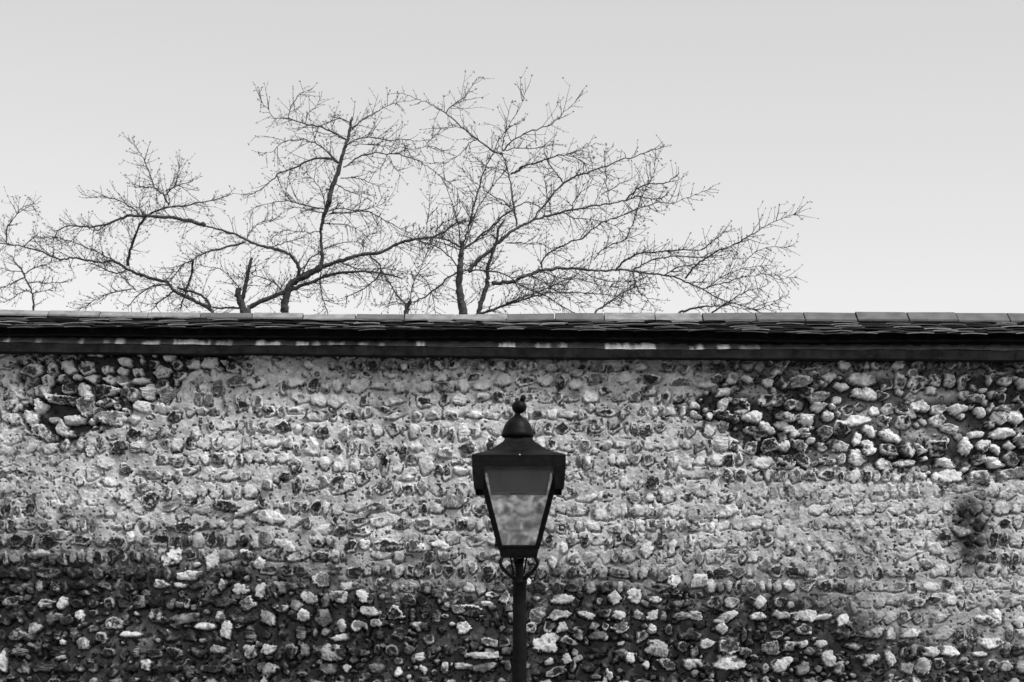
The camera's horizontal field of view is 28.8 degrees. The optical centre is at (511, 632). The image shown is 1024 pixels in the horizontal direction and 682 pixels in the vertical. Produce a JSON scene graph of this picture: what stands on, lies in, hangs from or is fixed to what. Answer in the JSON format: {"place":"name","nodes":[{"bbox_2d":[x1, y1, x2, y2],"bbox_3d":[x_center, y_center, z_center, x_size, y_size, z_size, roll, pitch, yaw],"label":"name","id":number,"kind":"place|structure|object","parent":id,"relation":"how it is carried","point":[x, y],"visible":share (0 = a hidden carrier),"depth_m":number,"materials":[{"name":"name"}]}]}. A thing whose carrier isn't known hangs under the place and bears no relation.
{"place":"outdoors","nodes":[
{"label":"outdoors","id":0,"kind":"place"},
{"bbox_2d":[0,0,1023,318],"label":"sky","id":1,"kind":"structure","parent":0,"point":[901,122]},
{"bbox_2d":[472,395,565,681],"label":"lamp post","id":2,"kind":"object","parent":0,"point":[518,476],"visible":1,"depth_m":8.97,"materials":[{"name":"black metal"}]},
{"label":"ground","id":3,"kind":"structure","parent":0,"visible":0},
{"bbox_2d":[0,246,71,309],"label":"bare tree","id":4,"kind":"object","parent":3,"relation":"on","point":[28,283],"visible":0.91,"depth_m":17.24,"materials":[{"name":"grey plant"}]},
{"bbox_2d":[0,80,478,313],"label":"bare tree","id":5,"kind":"object","parent":3,"relation":"on","point":[290,287],"visible":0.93,"depth_m":16.52,"materials":[{"name":"grey plant"}]},
{"bbox_2d":[0,310,1023,681],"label":"flint wall","id":6,"kind":"structure","parent":3,"relation":"on","point":[756,496],"depth_m":12.00,"materials":[{"name":"stone"}]},
{"bbox_2d":[357,67,818,316],"bbox_3d":[0.566,-1.373,15.398,3.583,6.264,2.003,0,0,0],"label":"bare tree","id":7,"kind":"object","parent":3,"relation":"on","point":[461,303],"visible":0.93,"depth_m":15.48,"materials":[{"name":"grey plant"}]}
]}

